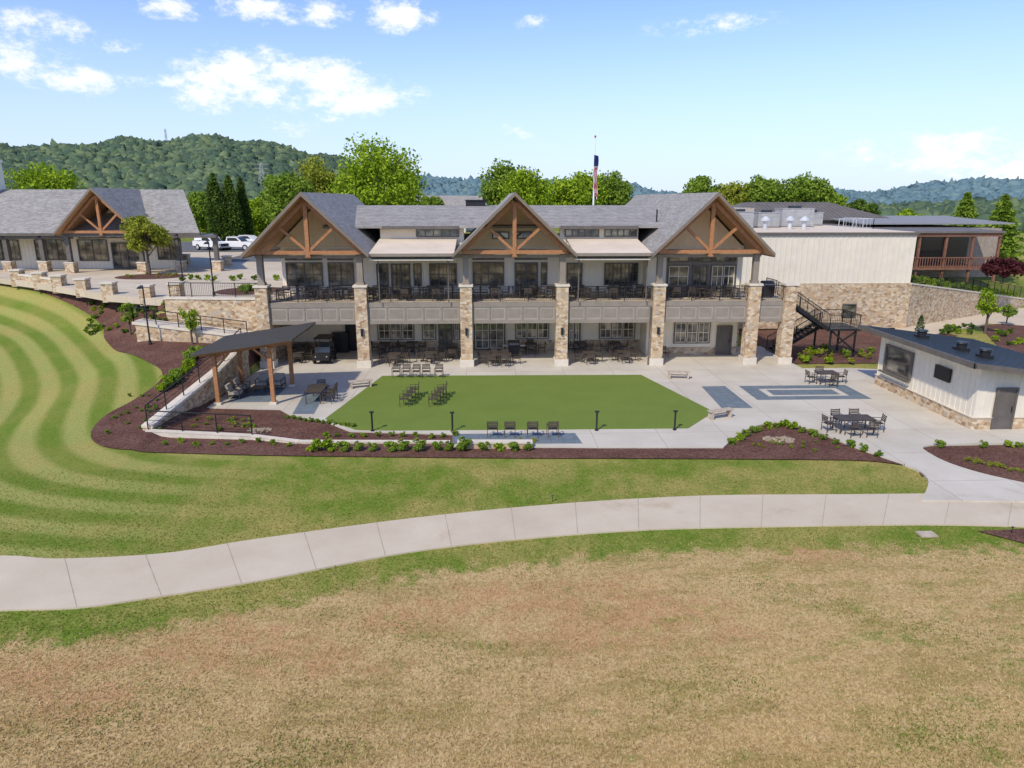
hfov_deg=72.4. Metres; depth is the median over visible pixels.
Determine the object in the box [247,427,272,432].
rock bed
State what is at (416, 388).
chair
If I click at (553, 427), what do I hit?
chair
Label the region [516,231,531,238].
window
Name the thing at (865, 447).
shrub
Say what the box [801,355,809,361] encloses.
shrub
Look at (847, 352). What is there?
shrub
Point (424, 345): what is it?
chair
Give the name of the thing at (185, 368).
shrub
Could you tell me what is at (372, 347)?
chair
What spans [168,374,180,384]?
shrub
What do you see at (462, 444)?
shrub
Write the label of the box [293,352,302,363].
chair
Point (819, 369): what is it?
chair
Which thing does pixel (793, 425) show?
shrub
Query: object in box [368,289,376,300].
chair
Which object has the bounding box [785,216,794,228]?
exhaust fan
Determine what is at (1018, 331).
mulch bed
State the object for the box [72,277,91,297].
stone pier
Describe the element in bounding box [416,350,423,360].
chair
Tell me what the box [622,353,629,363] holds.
chair
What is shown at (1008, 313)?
tree
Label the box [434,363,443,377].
chair
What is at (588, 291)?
chair
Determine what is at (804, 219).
exhaust fan
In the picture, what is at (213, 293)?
hand rail
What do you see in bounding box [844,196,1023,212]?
forest
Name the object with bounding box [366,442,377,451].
shrub
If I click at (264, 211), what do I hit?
tree
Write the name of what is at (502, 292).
chair
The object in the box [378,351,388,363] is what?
chair
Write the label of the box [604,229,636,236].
window
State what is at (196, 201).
tree
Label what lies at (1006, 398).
door
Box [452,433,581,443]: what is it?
paver paving
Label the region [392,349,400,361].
chair
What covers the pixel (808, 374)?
chair
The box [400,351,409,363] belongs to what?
chair
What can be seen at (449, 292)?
chair
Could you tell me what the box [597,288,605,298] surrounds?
chair
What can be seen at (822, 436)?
shrub
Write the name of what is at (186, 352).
shrub
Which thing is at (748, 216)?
air conditioning unit
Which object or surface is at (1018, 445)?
shrub
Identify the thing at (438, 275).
window
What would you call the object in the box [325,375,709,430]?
turf lawn
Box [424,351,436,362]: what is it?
table
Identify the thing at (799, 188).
tree
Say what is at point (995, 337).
shrub
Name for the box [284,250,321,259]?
window
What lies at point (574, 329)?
door
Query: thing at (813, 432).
shrub
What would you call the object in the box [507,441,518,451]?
shrub
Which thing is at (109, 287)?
stone pier
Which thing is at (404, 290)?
chair
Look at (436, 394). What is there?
chair
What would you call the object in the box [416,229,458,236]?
window
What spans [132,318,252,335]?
ramp
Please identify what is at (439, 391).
chair
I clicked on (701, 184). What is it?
tree
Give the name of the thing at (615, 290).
chair
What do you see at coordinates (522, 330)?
window
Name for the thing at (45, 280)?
retaining wall
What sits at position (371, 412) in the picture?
bollard light
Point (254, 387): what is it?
table
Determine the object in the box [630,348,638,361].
chair
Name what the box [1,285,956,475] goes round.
mulch bed
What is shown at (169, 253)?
window
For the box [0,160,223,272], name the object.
entry lodge
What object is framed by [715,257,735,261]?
window
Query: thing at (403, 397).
chair
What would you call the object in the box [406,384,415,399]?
chair
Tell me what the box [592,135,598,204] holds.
flagpole
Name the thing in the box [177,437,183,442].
shrub
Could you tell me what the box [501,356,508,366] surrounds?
chair
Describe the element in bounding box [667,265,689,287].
window
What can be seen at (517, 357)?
chair
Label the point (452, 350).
chair
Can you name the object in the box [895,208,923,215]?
tree
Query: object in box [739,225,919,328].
event wing
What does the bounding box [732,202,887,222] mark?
building
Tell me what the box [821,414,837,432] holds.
chair
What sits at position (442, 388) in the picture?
chair
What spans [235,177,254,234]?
conifer tree
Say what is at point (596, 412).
bollard light
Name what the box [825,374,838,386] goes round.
chair
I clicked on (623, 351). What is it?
table
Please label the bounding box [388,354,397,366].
chair
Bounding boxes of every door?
[110,242,139,267]
[345,324,356,350]
[391,263,410,293]
[438,324,452,349]
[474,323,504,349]
[515,262,537,293]
[568,323,580,348]
[691,265,708,294]
[715,325,732,354]
[990,387,1019,428]
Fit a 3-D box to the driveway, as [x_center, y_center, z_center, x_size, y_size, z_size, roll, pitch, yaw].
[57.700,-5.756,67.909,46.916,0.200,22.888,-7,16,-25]
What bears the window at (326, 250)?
in the clubhouse
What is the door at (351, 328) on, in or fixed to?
in the clubhouse
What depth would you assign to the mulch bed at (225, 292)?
54.66 m
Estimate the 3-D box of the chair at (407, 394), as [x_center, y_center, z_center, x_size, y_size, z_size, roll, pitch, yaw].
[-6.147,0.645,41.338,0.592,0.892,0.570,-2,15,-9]
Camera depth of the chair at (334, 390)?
42.54 m
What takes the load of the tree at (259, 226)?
on the ground at (66, 382)
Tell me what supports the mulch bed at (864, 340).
on the ground at (66, 382)
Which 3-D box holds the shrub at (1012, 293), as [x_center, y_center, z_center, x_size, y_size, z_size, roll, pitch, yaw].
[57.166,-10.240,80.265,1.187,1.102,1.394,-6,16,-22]
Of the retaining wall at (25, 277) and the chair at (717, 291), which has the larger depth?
the retaining wall at (25, 277)
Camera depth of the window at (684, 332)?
53.79 m
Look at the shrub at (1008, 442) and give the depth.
34.06 m
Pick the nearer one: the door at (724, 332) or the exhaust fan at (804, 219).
the door at (724, 332)
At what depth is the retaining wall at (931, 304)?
68.76 m
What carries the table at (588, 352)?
on the patio
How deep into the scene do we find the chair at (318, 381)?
43.28 m
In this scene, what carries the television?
attached to the snack kiosk
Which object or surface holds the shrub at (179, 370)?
on the mulch bed at (164, 357)
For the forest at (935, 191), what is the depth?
495.59 m
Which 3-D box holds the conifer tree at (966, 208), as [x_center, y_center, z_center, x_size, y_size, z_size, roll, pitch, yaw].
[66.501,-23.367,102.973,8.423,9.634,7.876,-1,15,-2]
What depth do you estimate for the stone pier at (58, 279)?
58.70 m
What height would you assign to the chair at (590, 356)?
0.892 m
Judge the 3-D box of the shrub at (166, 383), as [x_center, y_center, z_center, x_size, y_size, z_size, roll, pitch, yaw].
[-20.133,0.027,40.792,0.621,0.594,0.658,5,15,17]
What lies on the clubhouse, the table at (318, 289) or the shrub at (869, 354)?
the table at (318, 289)
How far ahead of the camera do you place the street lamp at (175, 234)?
64.02 m
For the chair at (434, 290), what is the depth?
49.96 m
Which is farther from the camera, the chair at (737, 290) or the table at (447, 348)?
the table at (447, 348)
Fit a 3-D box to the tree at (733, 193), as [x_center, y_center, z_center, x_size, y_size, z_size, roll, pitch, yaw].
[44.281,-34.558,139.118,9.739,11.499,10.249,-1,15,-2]
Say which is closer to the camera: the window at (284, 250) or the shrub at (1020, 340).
the window at (284, 250)
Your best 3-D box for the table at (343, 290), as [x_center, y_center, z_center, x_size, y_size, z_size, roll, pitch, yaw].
[-12.257,-6.556,50.973,0.900,0.750,0.900,13,20,42]
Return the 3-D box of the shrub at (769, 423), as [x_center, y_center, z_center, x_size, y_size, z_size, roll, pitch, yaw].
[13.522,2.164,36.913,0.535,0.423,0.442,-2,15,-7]
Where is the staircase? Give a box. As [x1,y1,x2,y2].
[765,281,861,356]
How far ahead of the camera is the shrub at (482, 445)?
33.62 m
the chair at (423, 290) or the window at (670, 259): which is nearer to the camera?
the chair at (423, 290)
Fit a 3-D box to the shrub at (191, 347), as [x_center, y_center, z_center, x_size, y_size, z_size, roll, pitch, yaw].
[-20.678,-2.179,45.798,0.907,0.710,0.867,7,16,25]
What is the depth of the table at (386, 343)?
54.89 m
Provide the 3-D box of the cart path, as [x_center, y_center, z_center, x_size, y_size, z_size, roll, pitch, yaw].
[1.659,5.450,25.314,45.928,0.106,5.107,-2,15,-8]
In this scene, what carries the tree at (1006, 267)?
on the ground at (66, 382)
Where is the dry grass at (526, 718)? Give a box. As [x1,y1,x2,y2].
[0,534,1023,767]
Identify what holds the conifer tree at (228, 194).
on the ground at (66, 382)
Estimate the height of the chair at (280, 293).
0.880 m
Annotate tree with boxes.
[3,161,88,188]
[117,302,137,335]
[119,214,173,274]
[178,308,199,344]
[186,190,216,232]
[197,212,218,232]
[203,172,230,239]
[219,174,246,238]
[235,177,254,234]
[248,196,269,235]
[257,173,279,220]
[263,170,316,225]
[293,154,354,198]
[325,132,429,204]
[419,196,443,204]
[478,158,529,204]
[495,166,554,204]
[546,169,612,204]
[590,170,634,204]
[682,174,721,192]
[717,180,752,204]
[742,174,787,201]
[783,171,838,203]
[830,188,848,206]
[846,198,881,214]
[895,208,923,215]
[915,315,924,331]
[949,192,981,226]
[975,288,1002,333]
[980,255,1023,283]
[981,193,1023,262]
[1001,304,1017,325]
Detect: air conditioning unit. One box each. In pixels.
[735,209,753,226]
[753,210,780,227]
[775,206,814,226]
[813,210,823,225]
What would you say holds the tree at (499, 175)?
on the ground at (66, 382)
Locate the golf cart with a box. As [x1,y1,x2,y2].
[313,334,336,363]
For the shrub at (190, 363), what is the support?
on the mulch bed at (164, 357)
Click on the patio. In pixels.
(912, 430)
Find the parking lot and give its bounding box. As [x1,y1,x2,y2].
[181,242,280,261]
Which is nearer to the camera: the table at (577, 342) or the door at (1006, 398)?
the door at (1006, 398)
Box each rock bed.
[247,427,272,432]
[762,436,794,442]
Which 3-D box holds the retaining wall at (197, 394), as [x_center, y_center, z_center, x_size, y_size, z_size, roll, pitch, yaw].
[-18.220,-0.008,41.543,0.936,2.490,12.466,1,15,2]
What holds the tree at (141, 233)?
on the mulch bed at (145, 276)
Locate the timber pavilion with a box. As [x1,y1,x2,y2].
[190,322,315,404]
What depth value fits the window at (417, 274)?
53.31 m
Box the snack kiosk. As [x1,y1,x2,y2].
[857,324,1023,428]
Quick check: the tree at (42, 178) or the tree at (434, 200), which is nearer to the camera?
the tree at (42, 178)
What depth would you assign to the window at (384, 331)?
55.40 m
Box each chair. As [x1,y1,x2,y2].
[225,383,243,398]
[232,377,250,392]
[255,373,269,389]
[270,288,278,299]
[274,373,285,388]
[276,289,286,300]
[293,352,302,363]
[297,346,304,359]
[301,288,312,300]
[305,349,314,361]
[308,341,316,350]
[316,379,325,389]
[317,288,328,300]
[322,387,333,403]
[325,384,337,398]
[326,382,337,397]
[328,288,338,300]
[332,286,342,297]
[343,288,353,299]
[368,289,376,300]
[371,341,377,352]
[376,286,385,297]
[378,344,386,354]
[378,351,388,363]
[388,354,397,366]
[390,341,398,351]
[391,364,400,374]
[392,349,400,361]
[398,342,405,350]
[399,391,408,406]
[400,289,410,299]
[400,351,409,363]
[401,364,410,376]
[403,386,412,403]
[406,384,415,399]
[407,343,414,353]
[410,382,419,396]
[411,364,420,376]
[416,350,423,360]
[418,340,425,351]
[422,286,430,298]
[422,364,430,377]
[425,353,434,364]
[427,347,435,358]
[428,391,437,406]
[431,388,440,402]
[432,289,440,299]
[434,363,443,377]
[434,384,444,399]
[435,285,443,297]
[437,350,446,362]
[437,380,446,396]
[445,286,453,299]
[448,349,455,358]
[477,352,486,364]
[487,421,497,437]
[488,355,495,366]
[491,288,499,299]
[501,287,508,298]
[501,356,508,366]
[504,421,515,437]
[512,352,520,363]
[524,288,532,299]
[527,421,538,437]
[528,345,535,355]
[546,421,558,436]
[569,287,577,298]
[577,343,585,353]
[581,288,591,299]
[586,353,594,363]
[596,351,603,362]
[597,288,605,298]
[608,288,617,299]
[608,349,617,361]
[617,346,624,355]
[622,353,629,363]
[627,285,636,297]
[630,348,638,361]
[635,284,644,295]
[642,287,651,298]
[672,287,680,298]
[689,287,699,298]
[702,284,710,296]
[704,287,715,298]
[715,285,724,296]
[722,284,732,296]
[730,287,739,299]
[805,369,817,383]
[815,366,825,380]
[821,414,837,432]
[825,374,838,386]
[830,408,844,427]
[834,369,847,383]
[844,421,862,437]
[847,408,862,425]
[862,421,879,437]
[869,414,886,431]
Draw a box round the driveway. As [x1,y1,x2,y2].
[895,308,1023,333]
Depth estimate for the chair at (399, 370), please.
47.37 m
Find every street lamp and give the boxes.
[136,285,151,344]
[173,233,183,276]
[204,241,215,294]
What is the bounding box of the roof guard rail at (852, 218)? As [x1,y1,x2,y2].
[838,217,874,228]
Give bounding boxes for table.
[250,385,265,394]
[292,350,305,361]
[295,342,308,352]
[304,384,327,403]
[308,288,321,299]
[335,288,350,298]
[378,342,390,352]
[387,352,401,363]
[406,341,418,351]
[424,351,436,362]
[431,288,443,298]
[446,346,457,357]
[486,353,498,355]
[498,353,511,364]
[525,342,536,353]
[574,341,586,352]
[576,287,587,298]
[582,351,596,362]
[607,341,620,348]
[616,350,630,361]
[696,287,707,297]
[814,370,839,384]
[832,414,876,433]
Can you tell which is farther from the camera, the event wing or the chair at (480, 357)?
the event wing
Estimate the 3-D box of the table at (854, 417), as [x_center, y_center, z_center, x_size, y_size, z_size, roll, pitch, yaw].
[17.671,2.076,36.245,1.888,0.740,1.000,-1,15,-2]
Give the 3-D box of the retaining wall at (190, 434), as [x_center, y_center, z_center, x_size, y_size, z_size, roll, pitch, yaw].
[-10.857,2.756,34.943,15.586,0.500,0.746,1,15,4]
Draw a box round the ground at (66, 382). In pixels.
[0,228,1023,767]
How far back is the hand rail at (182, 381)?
38.86 m
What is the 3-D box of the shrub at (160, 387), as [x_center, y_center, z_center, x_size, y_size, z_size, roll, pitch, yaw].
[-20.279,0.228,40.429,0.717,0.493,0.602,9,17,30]
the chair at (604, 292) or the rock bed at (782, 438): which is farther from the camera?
the chair at (604, 292)
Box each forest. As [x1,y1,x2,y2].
[0,133,425,207]
[415,173,680,204]
[834,175,1023,204]
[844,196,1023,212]
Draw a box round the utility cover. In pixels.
[915,531,937,537]
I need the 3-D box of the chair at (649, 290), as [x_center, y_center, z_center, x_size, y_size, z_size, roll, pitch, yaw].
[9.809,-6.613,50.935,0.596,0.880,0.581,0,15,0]
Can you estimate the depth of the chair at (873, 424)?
35.15 m
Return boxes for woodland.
[877,200,1023,233]
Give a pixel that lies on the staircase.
(830, 326)
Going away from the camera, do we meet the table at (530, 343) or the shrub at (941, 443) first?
the shrub at (941, 443)
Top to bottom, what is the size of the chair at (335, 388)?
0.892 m
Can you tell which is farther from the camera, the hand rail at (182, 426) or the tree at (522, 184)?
the tree at (522, 184)
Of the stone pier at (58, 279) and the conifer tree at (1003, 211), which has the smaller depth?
the stone pier at (58, 279)
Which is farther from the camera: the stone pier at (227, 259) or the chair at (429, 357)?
the stone pier at (227, 259)
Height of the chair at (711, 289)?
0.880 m
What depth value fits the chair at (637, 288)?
52.68 m
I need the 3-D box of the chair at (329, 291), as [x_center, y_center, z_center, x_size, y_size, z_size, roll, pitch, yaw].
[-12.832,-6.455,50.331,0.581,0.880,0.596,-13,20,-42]
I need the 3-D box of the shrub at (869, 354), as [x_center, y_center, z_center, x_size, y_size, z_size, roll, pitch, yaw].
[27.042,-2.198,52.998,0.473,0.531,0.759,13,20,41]
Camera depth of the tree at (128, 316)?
49.90 m
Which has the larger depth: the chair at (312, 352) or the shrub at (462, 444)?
the chair at (312, 352)
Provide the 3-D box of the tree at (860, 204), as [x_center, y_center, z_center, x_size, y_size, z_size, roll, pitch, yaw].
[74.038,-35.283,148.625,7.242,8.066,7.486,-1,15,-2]
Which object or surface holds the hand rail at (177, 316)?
on the ramp
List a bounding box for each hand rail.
[131,304,144,321]
[132,307,247,332]
[144,328,240,418]
[145,410,252,434]
[168,282,256,296]
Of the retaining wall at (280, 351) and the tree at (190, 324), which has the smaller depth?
the tree at (190, 324)
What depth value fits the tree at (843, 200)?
148.75 m
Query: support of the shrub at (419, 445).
on the mulch bed at (164, 357)
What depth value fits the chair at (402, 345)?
55.42 m
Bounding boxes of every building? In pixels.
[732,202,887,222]
[821,216,1014,281]
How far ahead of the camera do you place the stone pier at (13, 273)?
63.18 m
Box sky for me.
[0,0,1023,192]
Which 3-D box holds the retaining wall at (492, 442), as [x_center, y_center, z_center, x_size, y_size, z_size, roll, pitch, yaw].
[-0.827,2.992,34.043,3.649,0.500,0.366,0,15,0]
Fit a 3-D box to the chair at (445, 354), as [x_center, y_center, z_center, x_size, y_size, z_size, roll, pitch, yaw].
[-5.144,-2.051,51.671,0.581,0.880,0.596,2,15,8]
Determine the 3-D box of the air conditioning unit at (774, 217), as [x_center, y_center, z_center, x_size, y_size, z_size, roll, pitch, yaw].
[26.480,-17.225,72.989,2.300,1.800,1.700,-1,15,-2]
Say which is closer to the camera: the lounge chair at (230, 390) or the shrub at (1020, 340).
the lounge chair at (230, 390)
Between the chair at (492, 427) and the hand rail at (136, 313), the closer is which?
the chair at (492, 427)
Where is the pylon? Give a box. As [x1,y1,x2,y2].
[254,162,268,182]
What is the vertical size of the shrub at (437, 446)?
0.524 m
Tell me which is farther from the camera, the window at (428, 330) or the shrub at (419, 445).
the window at (428, 330)
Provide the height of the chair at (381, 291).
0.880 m
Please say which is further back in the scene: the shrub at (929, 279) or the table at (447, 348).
the shrub at (929, 279)
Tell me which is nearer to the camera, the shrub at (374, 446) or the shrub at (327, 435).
the shrub at (374, 446)
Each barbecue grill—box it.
[503,340,524,355]
[760,280,779,296]
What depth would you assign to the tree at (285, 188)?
94.84 m
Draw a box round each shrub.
[155,384,165,390]
[159,374,173,384]
[162,379,173,388]
[168,368,183,373]
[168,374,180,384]
[169,371,182,376]
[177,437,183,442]
[181,365,189,373]
[182,350,195,356]
[182,359,195,368]
[188,345,201,351]
[192,441,199,446]
[228,275,236,280]
[269,439,276,444]
[272,274,279,279]
[306,438,320,450]
[319,438,336,450]
[322,431,329,437]
[335,440,350,451]
[353,440,363,450]
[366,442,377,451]
[383,441,397,451]
[396,438,409,450]
[412,437,426,450]
[431,441,443,450]
[444,441,454,450]
[451,430,458,435]
[456,436,471,450]
[477,441,489,450]
[493,442,504,450]
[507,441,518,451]
[523,441,533,449]
[727,437,736,444]
[734,432,744,440]
[742,429,750,436]
[749,426,759,432]
[763,421,772,428]
[779,419,788,425]
[786,421,797,428]
[797,426,805,432]
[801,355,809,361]
[803,348,811,354]
[808,428,817,436]
[819,434,827,439]
[824,356,833,362]
[832,438,839,443]
[842,349,850,357]
[846,439,855,447]
[858,442,868,451]
[865,352,872,357]
[866,347,874,352]
[874,450,883,456]
[917,275,927,284]
[926,278,937,285]
[935,439,946,447]
[939,328,947,333]
[940,280,950,287]
[955,282,965,289]
[967,322,975,328]
[979,440,988,447]
[992,335,999,340]
[1004,440,1014,446]
[1006,290,1017,296]
[1015,442,1023,447]
[1016,337,1023,343]
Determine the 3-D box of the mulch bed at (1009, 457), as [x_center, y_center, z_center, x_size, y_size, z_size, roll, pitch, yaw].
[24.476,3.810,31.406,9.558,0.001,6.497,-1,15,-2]
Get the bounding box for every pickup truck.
[192,237,229,249]
[218,236,252,249]
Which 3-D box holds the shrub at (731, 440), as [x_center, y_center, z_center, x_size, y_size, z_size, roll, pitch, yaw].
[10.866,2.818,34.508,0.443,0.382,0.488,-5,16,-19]
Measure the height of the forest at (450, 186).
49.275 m
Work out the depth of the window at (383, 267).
53.21 m
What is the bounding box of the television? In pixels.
[934,364,951,382]
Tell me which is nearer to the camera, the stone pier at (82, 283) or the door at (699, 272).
the door at (699, 272)
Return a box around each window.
[0,240,21,259]
[33,240,66,259]
[77,240,108,260]
[78,237,122,237]
[157,239,176,259]
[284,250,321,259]
[285,262,323,285]
[326,250,352,259]
[327,262,354,285]
[376,263,388,284]
[377,324,414,339]
[413,263,421,285]
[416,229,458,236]
[422,324,435,339]
[429,263,456,285]
[453,324,459,339]
[472,258,503,259]
[473,262,503,285]
[492,232,508,238]
[515,258,546,259]
[515,323,548,338]
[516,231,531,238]
[540,262,546,284]
[565,229,598,236]
[566,263,582,284]
[599,323,635,338]
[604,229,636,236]
[604,263,638,284]
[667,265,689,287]
[668,257,689,261]
[673,322,710,343]
[691,257,712,261]
[710,265,735,287]
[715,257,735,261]
[841,304,856,316]
[882,343,914,380]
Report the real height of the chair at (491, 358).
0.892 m
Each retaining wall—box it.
[17,274,33,288]
[40,277,51,291]
[135,325,248,355]
[141,350,249,429]
[145,429,449,443]
[164,296,257,330]
[273,325,291,358]
[457,439,532,448]
[906,283,1023,326]
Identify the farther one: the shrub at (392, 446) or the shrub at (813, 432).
the shrub at (813, 432)
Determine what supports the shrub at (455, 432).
on the mulch bed at (164, 357)
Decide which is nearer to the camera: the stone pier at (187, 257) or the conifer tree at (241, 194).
the stone pier at (187, 257)
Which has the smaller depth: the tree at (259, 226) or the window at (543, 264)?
the window at (543, 264)
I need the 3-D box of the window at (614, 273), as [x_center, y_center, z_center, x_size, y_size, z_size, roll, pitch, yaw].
[8.392,-8.470,53.850,2.600,1.700,0.116,-1,15,-2]
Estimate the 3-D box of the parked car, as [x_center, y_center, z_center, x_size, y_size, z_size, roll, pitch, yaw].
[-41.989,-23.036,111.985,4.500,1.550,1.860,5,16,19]
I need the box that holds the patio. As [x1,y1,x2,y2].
[207,346,1023,501]
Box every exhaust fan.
[760,216,770,228]
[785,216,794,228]
[799,216,809,228]
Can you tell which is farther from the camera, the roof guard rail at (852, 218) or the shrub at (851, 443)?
the roof guard rail at (852, 218)
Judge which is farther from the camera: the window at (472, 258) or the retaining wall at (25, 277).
the retaining wall at (25, 277)
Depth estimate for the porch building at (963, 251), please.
84.41 m
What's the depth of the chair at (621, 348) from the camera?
52.94 m
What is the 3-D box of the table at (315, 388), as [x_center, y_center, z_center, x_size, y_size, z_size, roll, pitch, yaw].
[-11.698,0.594,41.876,0.988,0.740,1.900,-1,15,-2]
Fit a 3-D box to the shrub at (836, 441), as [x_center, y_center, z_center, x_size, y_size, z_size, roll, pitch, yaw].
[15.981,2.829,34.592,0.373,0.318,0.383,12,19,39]
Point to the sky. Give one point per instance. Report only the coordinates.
(857, 95)
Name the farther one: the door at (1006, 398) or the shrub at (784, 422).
the shrub at (784, 422)
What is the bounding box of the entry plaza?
[0,252,282,305]
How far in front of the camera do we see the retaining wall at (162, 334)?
48.42 m
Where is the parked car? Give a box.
[239,235,256,240]
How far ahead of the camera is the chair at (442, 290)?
52.04 m
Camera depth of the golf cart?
51.21 m
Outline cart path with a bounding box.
[0,493,1023,611]
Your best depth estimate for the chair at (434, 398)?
40.50 m
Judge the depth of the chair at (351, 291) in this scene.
50.19 m
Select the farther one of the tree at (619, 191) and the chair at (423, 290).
the tree at (619, 191)
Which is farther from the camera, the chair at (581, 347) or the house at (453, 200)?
the house at (453, 200)
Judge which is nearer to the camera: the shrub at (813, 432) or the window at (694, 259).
the shrub at (813, 432)
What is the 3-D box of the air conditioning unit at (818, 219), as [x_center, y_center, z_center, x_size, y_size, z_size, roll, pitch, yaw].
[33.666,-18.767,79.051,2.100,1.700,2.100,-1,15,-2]
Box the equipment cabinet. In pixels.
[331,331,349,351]
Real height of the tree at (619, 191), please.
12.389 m
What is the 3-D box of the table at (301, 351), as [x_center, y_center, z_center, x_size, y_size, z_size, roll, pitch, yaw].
[-15.790,-2.082,52.041,0.900,0.750,0.900,-1,15,-4]
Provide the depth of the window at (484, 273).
53.50 m
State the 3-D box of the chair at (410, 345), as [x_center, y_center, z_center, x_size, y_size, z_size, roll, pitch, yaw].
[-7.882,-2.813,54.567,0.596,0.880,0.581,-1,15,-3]
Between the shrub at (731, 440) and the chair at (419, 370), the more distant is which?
the chair at (419, 370)
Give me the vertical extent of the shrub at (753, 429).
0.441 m
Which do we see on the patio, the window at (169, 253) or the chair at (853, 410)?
the chair at (853, 410)
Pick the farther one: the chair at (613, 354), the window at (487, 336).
the window at (487, 336)
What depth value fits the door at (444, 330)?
55.51 m
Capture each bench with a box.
[348,378,372,388]
[667,370,690,378]
[707,407,733,419]
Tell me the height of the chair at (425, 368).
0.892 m
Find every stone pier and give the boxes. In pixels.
[8,269,25,286]
[30,271,47,289]
[49,274,67,292]
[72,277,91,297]
[99,281,117,302]
[136,284,155,305]
[166,281,184,294]
[182,254,190,263]
[221,255,231,265]
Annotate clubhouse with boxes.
[241,192,799,368]
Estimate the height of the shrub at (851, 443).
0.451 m
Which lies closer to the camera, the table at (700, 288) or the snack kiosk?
the snack kiosk
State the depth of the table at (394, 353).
51.12 m
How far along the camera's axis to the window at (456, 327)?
55.54 m
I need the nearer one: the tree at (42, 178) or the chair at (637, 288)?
the chair at (637, 288)
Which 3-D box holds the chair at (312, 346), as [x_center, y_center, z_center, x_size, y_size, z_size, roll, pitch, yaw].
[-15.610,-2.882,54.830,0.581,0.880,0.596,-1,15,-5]
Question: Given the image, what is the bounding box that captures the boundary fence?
[912,269,1023,296]
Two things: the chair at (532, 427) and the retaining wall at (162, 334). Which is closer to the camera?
the chair at (532, 427)
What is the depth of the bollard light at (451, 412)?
36.06 m
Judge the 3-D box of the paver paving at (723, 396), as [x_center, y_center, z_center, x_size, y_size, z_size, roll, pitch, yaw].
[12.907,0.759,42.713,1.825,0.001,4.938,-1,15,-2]
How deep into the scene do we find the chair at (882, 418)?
36.20 m
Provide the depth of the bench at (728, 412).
38.39 m
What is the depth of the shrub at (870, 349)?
55.02 m
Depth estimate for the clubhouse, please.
52.01 m
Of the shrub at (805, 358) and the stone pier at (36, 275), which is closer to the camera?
the shrub at (805, 358)
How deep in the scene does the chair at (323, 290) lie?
49.99 m
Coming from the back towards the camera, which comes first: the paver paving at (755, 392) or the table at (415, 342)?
the table at (415, 342)
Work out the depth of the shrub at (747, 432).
35.66 m
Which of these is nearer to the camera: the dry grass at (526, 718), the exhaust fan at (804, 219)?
the dry grass at (526, 718)
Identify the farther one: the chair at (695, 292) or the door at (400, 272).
the door at (400, 272)
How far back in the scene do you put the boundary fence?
71.80 m
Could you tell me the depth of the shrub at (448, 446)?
33.55 m
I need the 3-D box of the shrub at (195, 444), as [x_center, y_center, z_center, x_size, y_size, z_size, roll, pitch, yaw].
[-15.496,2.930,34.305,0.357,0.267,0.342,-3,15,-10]
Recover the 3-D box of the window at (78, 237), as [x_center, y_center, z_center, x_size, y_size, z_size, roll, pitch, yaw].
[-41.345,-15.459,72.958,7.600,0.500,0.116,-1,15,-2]
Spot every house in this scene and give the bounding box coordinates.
[415,196,467,231]
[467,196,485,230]
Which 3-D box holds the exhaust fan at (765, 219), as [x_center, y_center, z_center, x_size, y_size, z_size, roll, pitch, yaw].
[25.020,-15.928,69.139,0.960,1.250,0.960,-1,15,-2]
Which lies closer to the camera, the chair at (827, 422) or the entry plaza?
the chair at (827, 422)
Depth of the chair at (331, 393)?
41.13 m
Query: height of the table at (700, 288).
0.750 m
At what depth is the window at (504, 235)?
52.79 m
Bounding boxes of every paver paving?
[227,387,285,401]
[293,385,328,413]
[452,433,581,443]
[702,386,751,407]
[739,385,870,399]
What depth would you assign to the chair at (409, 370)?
47.37 m
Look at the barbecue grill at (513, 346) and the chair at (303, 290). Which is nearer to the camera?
the chair at (303, 290)
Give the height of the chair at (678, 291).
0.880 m
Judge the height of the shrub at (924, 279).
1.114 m
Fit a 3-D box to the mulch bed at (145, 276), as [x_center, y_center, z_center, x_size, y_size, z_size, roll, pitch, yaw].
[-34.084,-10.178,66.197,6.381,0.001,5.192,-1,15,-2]
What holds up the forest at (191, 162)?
on the hill
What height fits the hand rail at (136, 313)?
1.030 m
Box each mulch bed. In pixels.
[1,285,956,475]
[114,274,186,278]
[215,288,281,294]
[739,329,957,363]
[936,445,1023,481]
[980,529,1023,542]
[981,324,1023,352]
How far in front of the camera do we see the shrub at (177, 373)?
41.81 m
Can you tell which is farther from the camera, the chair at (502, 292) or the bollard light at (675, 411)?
the chair at (502, 292)
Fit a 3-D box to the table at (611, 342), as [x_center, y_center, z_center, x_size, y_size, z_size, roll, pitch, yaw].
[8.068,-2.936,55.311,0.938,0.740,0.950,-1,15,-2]
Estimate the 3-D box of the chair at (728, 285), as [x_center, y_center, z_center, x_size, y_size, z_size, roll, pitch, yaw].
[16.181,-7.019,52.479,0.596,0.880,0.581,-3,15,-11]
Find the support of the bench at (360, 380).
on the patio
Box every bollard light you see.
[369,411,373,430]
[450,411,454,430]
[595,411,599,430]
[673,410,677,429]
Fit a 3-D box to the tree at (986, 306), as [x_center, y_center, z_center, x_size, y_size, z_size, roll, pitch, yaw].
[42.680,-6.496,63.027,2.082,4.314,2.277,-1,15,-2]

